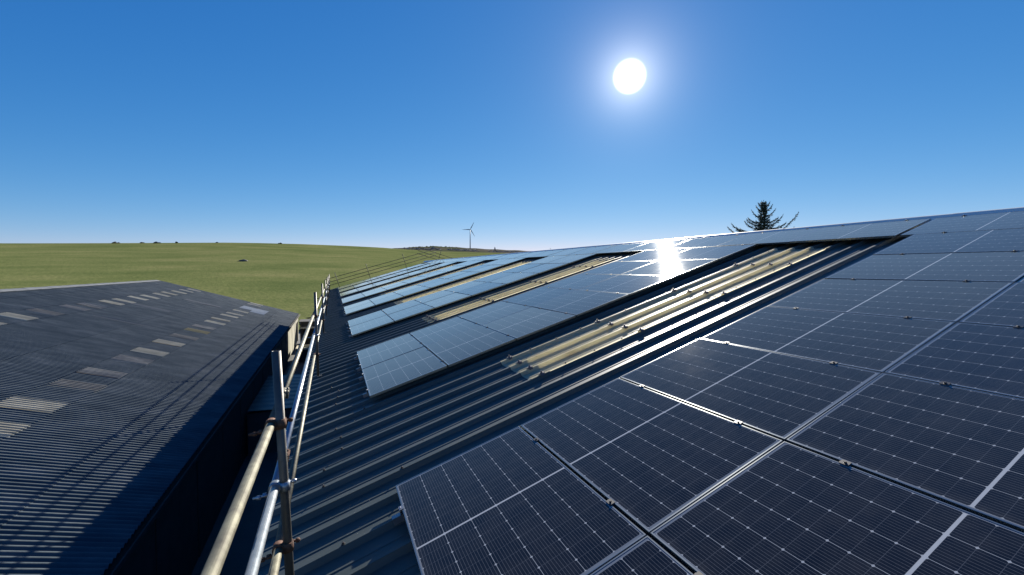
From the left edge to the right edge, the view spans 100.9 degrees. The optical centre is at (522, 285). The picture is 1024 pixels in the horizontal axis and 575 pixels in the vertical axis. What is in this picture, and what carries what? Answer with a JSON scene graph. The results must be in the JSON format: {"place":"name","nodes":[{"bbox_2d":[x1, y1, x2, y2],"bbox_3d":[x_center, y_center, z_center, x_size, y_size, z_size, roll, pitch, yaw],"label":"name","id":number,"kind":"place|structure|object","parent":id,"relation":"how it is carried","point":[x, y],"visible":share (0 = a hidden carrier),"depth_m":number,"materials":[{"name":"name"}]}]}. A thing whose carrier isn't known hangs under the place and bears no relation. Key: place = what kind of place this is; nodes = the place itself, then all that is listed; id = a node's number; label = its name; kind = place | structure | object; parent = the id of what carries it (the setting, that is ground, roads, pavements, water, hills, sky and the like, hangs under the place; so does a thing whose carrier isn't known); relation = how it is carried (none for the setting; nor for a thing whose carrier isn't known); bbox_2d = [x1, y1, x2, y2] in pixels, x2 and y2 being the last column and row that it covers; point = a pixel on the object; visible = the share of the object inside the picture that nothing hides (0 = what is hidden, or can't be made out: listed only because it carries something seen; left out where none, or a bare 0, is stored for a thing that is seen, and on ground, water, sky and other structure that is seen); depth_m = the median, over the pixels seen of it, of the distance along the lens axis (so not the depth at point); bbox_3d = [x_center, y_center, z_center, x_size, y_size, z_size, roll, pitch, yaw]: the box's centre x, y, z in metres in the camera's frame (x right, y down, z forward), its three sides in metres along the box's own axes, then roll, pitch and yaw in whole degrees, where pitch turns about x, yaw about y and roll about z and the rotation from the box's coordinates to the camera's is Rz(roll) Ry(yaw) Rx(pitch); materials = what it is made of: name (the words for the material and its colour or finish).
{"place":"outdoors","nodes":[
{"label":"outdoors","id":0,"kind":"place"},
{"bbox_2d":[191,332,309,574],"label":"yard","id":1,"kind":"structure","parent":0,"point":[238,556],"depth_m":14.05,"materials":[{"name":"concrete"}]},
{"bbox_2d":[295,345,309,361],"bbox_3d":[-19.636,6.244,38.675,1.960,1.270,1.960,-1,2,-24],"label":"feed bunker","id":2,"kind":"object","parent":1,"relation":"on","point":[303,355],"visible":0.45,"depth_m":37.72,"materials":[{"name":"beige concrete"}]},
{"bbox_2d":[257,207,1023,574],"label":"barn","id":3,"kind":"structure","parent":1,"relation":"on","point":[361,457],"depth_m":5.54,"materials":[{"name":"grey metal"}]},
{"bbox_2d":[201,274,329,574],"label":"guard rail","id":4,"kind":"object","parent":3,"relation":"on","point":[282,483],"visible":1,"depth_m":2.45,"materials":[{"name":"metal"}]},
{"bbox_2d":[339,290,359,296],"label":"solar panel","id":5,"kind":"object","parent":3,"relation":"on","point":[348,293],"visible":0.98,"depth_m":27.98,"materials":[{"name":"blue glass"}]},
{"bbox_2d":[340,293,362,301],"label":"solar panel","id":6,"kind":"object","parent":3,"relation":"on","point":[349,297],"visible":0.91,"depth_m":24.27,"materials":[{"name":"blue glass"}]},
{"bbox_2d":[341,295,368,304],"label":"solar panel","id":7,"kind":"object","parent":3,"relation":"on","point":[352,299],"visible":0.97,"depth_m":22.44,"materials":[{"name":"blue glass"}]},
{"bbox_2d":[342,299,370,311],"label":"solar panel","id":8,"kind":"object","parent":3,"relation":"on","point":[356,304],"visible":0.84,"depth_m":19.02,"materials":[{"name":"blue glass"}]},
{"bbox_2d":[343,302,377,315],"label":"solar panel","id":9,"kind":"object","parent":3,"relation":"on","point":[358,308],"visible":0.97,"depth_m":17.23,"materials":[{"name":"blue glass"}]},
{"bbox_2d":[346,310,386,328],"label":"solar panel","id":10,"kind":"object","parent":3,"relation":"on","point":[364,318],"visible":0.92,"depth_m":13.73,"materials":[{"name":"blue glass"}]},
{"bbox_2d":[358,285,376,290],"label":"solar panel","id":11,"kind":"object","parent":3,"relation":"on","point":[367,287],"visible":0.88,"depth_m":28.44,"materials":[{"name":"blue glass"}]},
{"bbox_2d":[348,315,394,337],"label":"solar panel","id":12,"kind":"object","parent":3,"relation":"on","point":[358,329],"visible":0.98,"depth_m":12.02,"materials":[{"name":"blue glass"}]},
{"bbox_2d":[362,287,382,293],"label":"solar panel","id":13,"kind":"object","parent":3,"relation":"on","point":[376,289],"visible":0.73,"depth_m":24.73,"materials":[{"name":"blue glass"}]},
{"bbox_2d":[363,288,388,296],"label":"solar panel","id":14,"kind":"object","parent":3,"relation":"on","point":[376,292],"visible":0.94,"depth_m":22.90,"materials":[{"name":"blue glass"}]},
{"bbox_2d":[369,292,396,301],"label":"solar panel","id":15,"kind":"object","parent":3,"relation":"on","point":[382,296],"visible":0.81,"depth_m":19.47,"materials":[{"name":"blue glass"}]},
{"bbox_2d":[375,280,393,285],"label":"solar panel","id":16,"kind":"object","parent":3,"relation":"on","point":[384,282],"visible":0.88,"depth_m":28.88,"materials":[{"name":"blue glass"}]},
{"bbox_2d":[325,247,450,286],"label":"guard rail","id":17,"kind":"object","parent":3,"relation":"on","point":[389,265],"visible":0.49,"depth_m":44.22,"materials":[{"name":"grey"}]},
{"bbox_2d":[354,333,423,371],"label":"solar panel","id":18,"kind":"object","parent":3,"relation":"on","point":[385,351],"visible":0.91,"depth_m":8.29,"materials":[{"name":"blue glass"}]},
{"bbox_2d":[372,294,406,304],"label":"solar panel","id":19,"kind":"object","parent":3,"relation":"on","point":[387,299],"visible":0.94,"depth_m":17.69,"materials":[{"name":"blue glass"}]},
{"bbox_2d":[381,282,402,287],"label":"solar panel","id":20,"kind":"object","parent":3,"relation":"on","point":[396,283],"visible":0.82,"depth_m":25.15,"materials":[{"name":"blue glass"}]},
{"bbox_2d":[385,282,410,289],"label":"solar panel","id":21,"kind":"object","parent":3,"relation":"on","point":[395,286],"visible":0.91,"depth_m":23.35,"materials":[{"name":"blue glass"}]},
{"bbox_2d":[392,275,410,280],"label":"solar panel","id":22,"kind":"object","parent":3,"relation":"on","point":[407,276],"visible":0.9,"depth_m":29.32,"materials":[{"name":"blue glass"}]},
{"bbox_2d":[382,300,421,314],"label":"solar panel","id":23,"kind":"object","parent":3,"relation":"on","point":[400,307],"visible":0.84,"depth_m":14.16,"materials":[{"name":"blue glass"}]},
{"bbox_2d":[359,347,446,397],"bbox_3d":[-1.927,1.356,6.867,1.399,0.101,1.722,-19,9,-22],"label":"solar panel","id":24,"kind":"object","parent":3,"relation":"on","point":[397,371],"visible":0.97,"depth_m":6.63,"materials":[{"name":"blue glass"}]},
{"bbox_2d":[394,285,420,293],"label":"solar panel","id":25,"kind":"object","parent":3,"relation":"on","point":[407,289],"visible":0.77,"depth_m":19.93,"materials":[{"name":"blue glass"}]},
{"bbox_2d":[400,276,421,282],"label":"solar panel","id":26,"kind":"object","parent":3,"relation":"on","point":[403,281],"visible":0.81,"depth_m":25.64,"materials":[{"name":"blue glass"}]},
{"bbox_2d":[389,303,434,321],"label":"solar panel","id":27,"kind":"object","parent":3,"relation":"on","point":[408,312],"visible":0.91,"depth_m":12.47,"materials":[{"name":"blue glass"}]},
{"bbox_2d":[398,286,431,296],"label":"solar panel","id":28,"kind":"object","parent":3,"relation":"on","point":[413,291],"visible":0.94,"depth_m":18.15,"materials":[{"name":"blue glass"}]},
{"bbox_2d":[405,277,430,283],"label":"solar panel","id":29,"kind":"object","parent":3,"relation":"on","point":[415,280],"visible":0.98,"depth_m":23.78,"materials":[{"name":"blue glass"}]},
{"bbox_2d":[408,271,427,275],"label":"solar panel","id":30,"kind":"object","parent":3,"relation":"on","point":[419,272],"visible":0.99,"depth_m":29.74,"materials":[{"name":"blue glass"}]},
{"bbox_2d":[419,271,439,276],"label":"solar panel","id":31,"kind":"object","parent":3,"relation":"on","point":[429,273],"visible":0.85,"depth_m":26.04,"materials":[{"name":"blue glass"}]},
{"bbox_2d":[417,278,443,285],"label":"solar panel","id":32,"kind":"object","parent":3,"relation":"on","point":[430,282],"visible":0.8,"depth_m":20.34,"materials":[{"name":"blue glass"}]},
{"bbox_2d":[423,266,443,270],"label":"solar panel","id":33,"kind":"object","parent":3,"relation":"on","point":[429,269],"visible":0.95,"depth_m":30.22,"materials":[{"name":"blue glass"}]},
{"bbox_2d":[414,290,455,302],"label":"solar panel","id":34,"kind":"object","parent":3,"relation":"on","point":[433,296],"visible":0.85,"depth_m":14.61,"materials":[{"name":"blue glass"}]},
{"bbox_2d":[423,271,447,277],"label":"solar panel","id":35,"kind":"object","parent":3,"relation":"on","point":[436,274],"visible":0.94,"depth_m":24.24,"materials":[{"name":"blue glass"}]},
{"bbox_2d":[425,279,456,287],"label":"solar panel","id":36,"kind":"object","parent":3,"relation":"on","point":[438,283],"visible":0.91,"depth_m":18.57,"materials":[{"name":"blue glass"}]},
{"bbox_2d":[410,317,479,347],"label":"solar panel","id":37,"kind":"object","parent":3,"relation":"on","point":[439,331],"visible":0.93,"depth_m":8.77,"materials":[{"name":"blue glass"}]},
{"bbox_2d":[423,293,471,308],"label":"solar panel","id":38,"kind":"object","parent":3,"relation":"on","point":[445,300],"visible":0.9,"depth_m":12.91,"materials":[{"name":"blue glass"}]},
{"bbox_2d":[440,271,467,278],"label":"solar panel","id":39,"kind":"object","parent":3,"relation":"on","point":[452,275],"visible":0.78,"depth_m":20.68,"materials":[{"name":"blue glass"}]},
{"bbox_2d":[443,265,467,271],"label":"solar panel","id":40,"kind":"object","parent":3,"relation":"on","point":[454,268],"visible":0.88,"depth_m":24.67,"materials":[{"name":"blue glass"}]},
{"bbox_2d":[453,260,474,265],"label":"solar panel","id":41,"kind":"object","parent":3,"relation":"on","point":[463,263],"visible":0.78,"depth_m":26.95,"materials":[{"name":"blue glass"}]},
{"bbox_2d":[448,271,481,279],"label":"solar panel","id":42,"kind":"object","parent":3,"relation":"on","point":[464,275],"visible":0.93,"depth_m":18.99,"materials":[{"name":"blue glass"}]},
{"bbox_2d":[445,281,485,291],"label":"solar panel","id":43,"kind":"object","parent":3,"relation":"on","point":[467,285],"visible":0.83,"depth_m":15.08,"materials":[{"name":"blue glass"}]},
{"bbox_2d":[425,325,515,366],"bbox_3d":[-0.882,0.995,7.324,1.314,0.101,1.722,-19,10,-22],"label":"solar panel","id":44,"kind":"object","parent":3,"relation":"on","point":[455,349],"visible":0.97,"depth_m":7.09,"materials":[{"name":"blue glass"}]},
{"bbox_2d":[461,260,486,265],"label":"solar panel","id":45,"kind":"object","parent":3,"relation":"on","point":[471,263],"visible":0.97,"depth_m":25.13,"materials":[{"name":"blue glass"}]},
{"bbox_2d":[460,265,488,271],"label":"solar panel","id":46,"kind":"object","parent":3,"relation":"on","point":[474,268],"visible":0.88,"depth_m":21.22,"materials":[{"name":"blue glass"}]},
{"bbox_2d":[456,282,507,295],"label":"solar panel","id":47,"kind":"object","parent":3,"relation":"on","point":[480,288],"visible":0.94,"depth_m":13.36,"materials":[{"name":"blue glass"}]},
{"bbox_2d":[472,255,495,260],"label":"solar panel","id":48,"kind":"object","parent":3,"relation":"on","point":[482,258],"visible":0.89,"depth_m":26.74,"materials":[{"name":"blue glass"}]},
{"bbox_2d":[470,265,504,271],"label":"solar panel","id":49,"kind":"object","parent":3,"relation":"on","point":[486,268],"visible":0.91,"depth_m":19.46,"materials":[{"name":"blue glass"}]},
{"bbox_2d":[473,272,513,281],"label":"solar panel","id":50,"kind":"object","parent":3,"relation":"on","point":[495,276],"visible":0.88,"depth_m":15.53,"materials":[{"name":"blue glass"}]},
{"bbox_2d":[458,301,529,325],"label":"solar panel","id":51,"kind":"object","parent":3,"relation":"on","point":[490,313],"visible":0.83,"depth_m":9.20,"materials":[{"name":"blue glass"}]},
{"bbox_2d":[483,254,506,260],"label":"solar panel","id":52,"kind":"object","parent":3,"relation":"on","point":[492,257],"visible":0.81,"depth_m":25.10,"materials":[{"name":"blue glass"}]},
{"bbox_2d":[482,258,509,264],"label":"solar panel","id":53,"kind":"object","parent":3,"relation":"on","point":[495,261],"visible":0.74,"depth_m":21.69,"materials":[{"name":"blue glass"}]},
{"bbox_2d":[490,253,518,259],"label":"solar panel","id":54,"kind":"object","parent":3,"relation":"on","point":[504,256],"visible":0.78,"depth_m":23.61,"materials":[{"name":"blue glass"}]},
{"bbox_2d":[492,258,526,264],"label":"solar panel","id":55,"kind":"object","parent":3,"relation":"on","point":[508,261],"visible":0.97,"depth_m":19.91,"materials":[{"name":"blue glass"}]},
{"bbox_2d":[490,272,537,284],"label":"solar panel","id":56,"kind":"object","parent":3,"relation":"on","point":[511,278],"visible":0.92,"depth_m":13.82,"materials":[{"name":"blue glass"}]},
{"bbox_2d":[502,252,531,258],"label":"solar panel","id":57,"kind":"object","parent":3,"relation":"on","point":[515,255],"visible":0.88,"depth_m":21.98,"materials":[{"name":"blue glass"}]},
{"bbox_2d":[391,426,646,574],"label":"solar panel","id":58,"kind":"object","parent":3,"relation":"on","point":[518,500],"visible":0.91,"depth_m":2.71,"materials":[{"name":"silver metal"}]},
{"bbox_2d":[502,263,541,272],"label":"solar panel","id":59,"kind":"object","parent":3,"relation":"on","point":[521,268],"visible":0.84,"depth_m":15.93,"materials":[{"name":"blue glass"}]},
{"bbox_2d":[482,307,575,339],"bbox_3d":[0.129,0.655,7.766,1.314,0.101,1.722,-19,9,-23],"label":"solar panel","id":60,"kind":"object","parent":3,"relation":"on","point":[524,323],"visible":0.93,"depth_m":7.54,"materials":[{"name":"blue glass"}]},
{"bbox_2d":[516,251,546,257],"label":"solar panel","id":61,"kind":"object","parent":3,"relation":"on","point":[529,255],"visible":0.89,"depth_m":20.41,"materials":[{"name":"blue glass"}]},
{"bbox_2d":[503,287,575,306],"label":"solar panel","id":62,"kind":"object","parent":3,"relation":"on","point":[534,297],"visible":0.83,"depth_m":9.65,"materials":[{"name":"blue glass"}]},
{"bbox_2d":[517,263,568,273],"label":"solar panel","id":63,"kind":"object","parent":3,"relation":"on","point":[542,268],"visible":0.96,"depth_m":14.26,"materials":[{"name":"blue glass"}]},
{"bbox_2d":[526,255,568,263],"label":"solar panel","id":64,"kind":"object","parent":3,"relation":"on","point":[546,259],"visible":0.81,"depth_m":16.38,"materials":[{"name":"blue glass"}]},
{"bbox_2d":[528,249,566,257],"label":"solar panel","id":65,"kind":"object","parent":3,"relation":"on","point":[545,254],"visible":0.86,"depth_m":18.80,"materials":[{"name":"blue glass"}]},
{"bbox_2d":[546,247,589,256],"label":"solar panel","id":66,"kind":"object","parent":3,"relation":"on","point":[566,252],"visible":0.87,"depth_m":17.20,"materials":[{"name":"blue glass"}]},
{"bbox_2d":[545,253,596,263],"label":"solar panel","id":67,"kind":"object","parent":3,"relation":"on","point":[569,259],"visible":0.94,"depth_m":14.73,"materials":[{"name":"blue glass"}]},
{"bbox_2d":[543,273,617,289],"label":"solar panel","id":68,"kind":"object","parent":3,"relation":"on","point":[578,281],"visible":0.86,"depth_m":10.10,"materials":[{"name":"blue glass"}]},
{"bbox_2d":[533,290,628,316],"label":"solar panel","id":69,"kind":"object","parent":3,"relation":"on","point":[578,302],"visible":0.91,"depth_m":7.98,"materials":[{"name":"blue glass"}]},
{"bbox_2d":[568,245,615,254],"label":"solar panel","id":70,"kind":"object","parent":3,"relation":"on","point":[590,250],"visible":0.9,"depth_m":15.61,"materials":[{"name":"blue glass"}]},
{"bbox_2d":[580,260,655,274],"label":"solar panel","id":71,"kind":"object","parent":3,"relation":"on","point":[617,268],"visible":0.88,"depth_m":10.54,"materials":[{"name":"blue glass"}]},
{"bbox_2d":[592,242,648,253],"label":"solar panel","id":72,"kind":"object","parent":3,"relation":"on","point":[618,248],"visible":0.88,"depth_m":14.02,"materials":[{"name":"blue glass"}]},
{"bbox_2d":[579,274,675,295],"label":"solar panel","id":73,"kind":"object","parent":3,"relation":"on","point":[630,284],"visible":0.92,"depth_m":8.44,"materials":[{"name":"blue glass"}]},
{"bbox_2d":[590,535,703,574],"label":"solar panel","id":74,"kind":"object","parent":3,"relation":"on","point":[647,555],"visible":0.9,"depth_m":2.12,"materials":[{"name":"blue glass"}]},
{"bbox_2d":[521,378,782,537],"bbox_3d":[0.915,1.149,3.334,1.314,0.101,1.722,-19,10,-22],"label":"solar panel","id":75,"kind":"object","parent":3,"relation":"on","point":[648,461],"visible":0.91,"depth_m":3.00,"materials":[{"name":"blue glass"}]},
{"bbox_2d":[615,248,690,261],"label":"solar panel","id":76,"kind":"object","parent":3,"relation":"on","point":[653,255],"visible":0.85,"depth_m":10.98,"materials":[{"name":"blue glass"}]},
{"bbox_2d":[623,239,690,252],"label":"solar panel","id":77,"kind":"object","parent":3,"relation":"on","point":[659,245],"visible":0.9,"depth_m":12.45,"materials":[{"name":"blue glass"}]},
{"bbox_2d":[621,259,717,276],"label":"solar panel","id":78,"kind":"object","parent":3,"relation":"on","point":[677,268],"visible":0.95,"depth_m":8.88,"materials":[{"name":"blue glass"}]},
{"bbox_2d":[665,234,746,248],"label":"solar panel","id":79,"kind":"object","parent":3,"relation":"on","point":[705,242],"visible":0.85,"depth_m":10.83,"materials":[{"name":"blue glass"}]},
{"bbox_2d":[659,244,756,260],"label":"solar panel","id":80,"kind":"object","parent":3,"relation":"on","point":[719,252],"visible":0.92,"depth_m":9.33,"materials":[{"name":"blue glass"}]},
{"bbox_2d":[620,338,880,441],"bbox_3d":[1.924,0.803,3.775,1.314,0.101,1.722,-19,10,-22],"label":"solar panel","id":81,"kind":"object","parent":3,"relation":"on","point":[783,397],"visible":0.84,"depth_m":3.48,"materials":[{"name":"blue glass"}]},
{"bbox_2d":[717,228,820,245],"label":"solar panel","id":82,"kind":"object","parent":3,"relation":"on","point":[775,237],"visible":0.91,"depth_m":9.19,"materials":[{"name":"blue glass"}]},
{"bbox_2d":[701,306,955,373],"bbox_3d":[2.934,0.464,4.217,1.314,0.101,1.722,-19,9,-22],"label":"solar panel","id":83,"kind":"object","parent":3,"relation":"on","point":[880,344],"visible":0.88,"depth_m":3.94,"materials":[{"name":"blue glass"}]},
{"bbox_2d":[650,441,1023,574],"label":"solar panel","id":84,"kind":"object","parent":3,"relation":"on","point":[784,508],"visible":0.96,"depth_m":2.04,"materials":[{"name":"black glass"}]},
{"bbox_2d":[789,218,930,242],"bbox_3d":[6.177,-0.989,7.791,1.314,0.101,1.722,-19,10,-22],"label":"solar panel","id":85,"kind":"object","parent":3,"relation":"on","point":[872,230],"visible":0.98,"depth_m":7.57,"materials":[{"name":"blue glass"}]},
{"bbox_2d":[769,278,1013,322],"bbox_3d":[3.944,0.121,4.659,1.314,0.101,1.722,-19,9,-22],"label":"solar panel","id":86,"kind":"object","parent":3,"relation":"on","point":[954,301],"visible":0.88,"depth_m":4.41,"materials":[{"name":"blue glass"}]},
{"bbox_2d":[786,373,1023,532],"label":"solar panel","id":87,"kind":"object","parent":3,"relation":"on","point":[950,444],"visible":0.88,"depth_m":2.42,"materials":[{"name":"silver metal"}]},
{"bbox_2d":[825,250,1023,282],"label":"solar panel","id":88,"kind":"object","parent":3,"relation":"on","point":[990,267],"visible":0.93,"depth_m":4.93,"materials":[{"name":"blue glass"}]},
{"bbox_2d":[873,228,1023,254],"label":"solar panel","id":89,"kind":"object","parent":3,"relation":"on","point":[1003,240],"visible":0.92,"depth_m":5.59,"materials":[{"name":"blue glass"}]},
{"bbox_2d":[884,322,1023,398],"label":"solar panel","id":90,"kind":"object","parent":3,"relation":"on","point":[985,358],"visible":0.91,"depth_m":3.07,"materials":[{"name":"blue glass"}]},
{"bbox_2d":[900,211,1023,236],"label":"solar panel","id":91,"kind":"object","parent":3,"relation":"on","point":[1005,220],"visible":0.98,"depth_m":6.32,"materials":[{"name":"blue glass"}]},
{"bbox_2d":[959,282,1023,326],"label":"solar panel","id":92,"kind":"object","parent":3,"relation":"on","point":[1005,307],"visible":0.84,"depth_m":3.62,"materials":[{"name":"blue glass"}]},
{"bbox_2d":[0,243,506,332],"bbox_3d":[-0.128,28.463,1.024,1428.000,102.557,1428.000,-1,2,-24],"label":"field","id":93,"kind":"structure","parent":0,"point":[290,277],"depth_m":141.58,"materials":[{"name":"green plant"}]},
{"bbox_2d":[0,280,299,574],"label":"shed","id":94,"kind":"structure","parent":93,"relation":"on","point":[124,407],"depth_m":12.94,"materials":[{"name":"metal"}]},
{"bbox_2d":[727,200,798,232],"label":"spruce tree","id":95,"kind":"object","parent":93,"relation":"on","point":[764,222],"visible":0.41,"depth_m":47.40,"materials":[{"name":"green plant"}]},
{"bbox_2d":[247,374,300,455],"bbox_3d":[-12.210,6.446,22.165,2.800,2.120,6.800,-1,2,-24],"label":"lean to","id":96,"kind":"object","parent":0,"point":[260,409],"visible":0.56,"depth_m":19.14,"materials":[{"name":"grey metal"}]},
{"bbox_2d":[299,319,319,342],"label":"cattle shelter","id":97,"kind":"object","parent":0,"point":[303,325],"visible":0.32,"depth_m":45.91,"materials":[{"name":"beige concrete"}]},
{"bbox_2d":[393,246,527,252],"bbox_3d":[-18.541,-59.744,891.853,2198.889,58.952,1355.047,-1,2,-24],"label":"hills","id":98,"kind":"structure","parent":0,"point":[474,249],"depth_m":919.17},
{"bbox_2d":[416,247,440,249],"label":"hedge","id":99,"kind":"object","parent":98,"relation":"on","point":[429,248],"visible":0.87,"depth_m":768.35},
{"bbox_2d":[447,248,477,251],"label":"hedge","id":100,"kind":"object","parent":98,"relation":"on","point":[462,249],"visible":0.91,"depth_m":789.79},
{"bbox_2d":[462,223,473,248],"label":"wind turbine","id":101,"kind":"object","parent":98,"relation":"on","point":[470,234],"visible":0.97,"depth_m":988.43,"materials":[{"name":"grey"}]},
{"bbox_2d":[0,0,1023,250],"label":"sky","id":102,"kind":"structure","parent":0,"point":[537,125],"materials":[{"name":"blue"}]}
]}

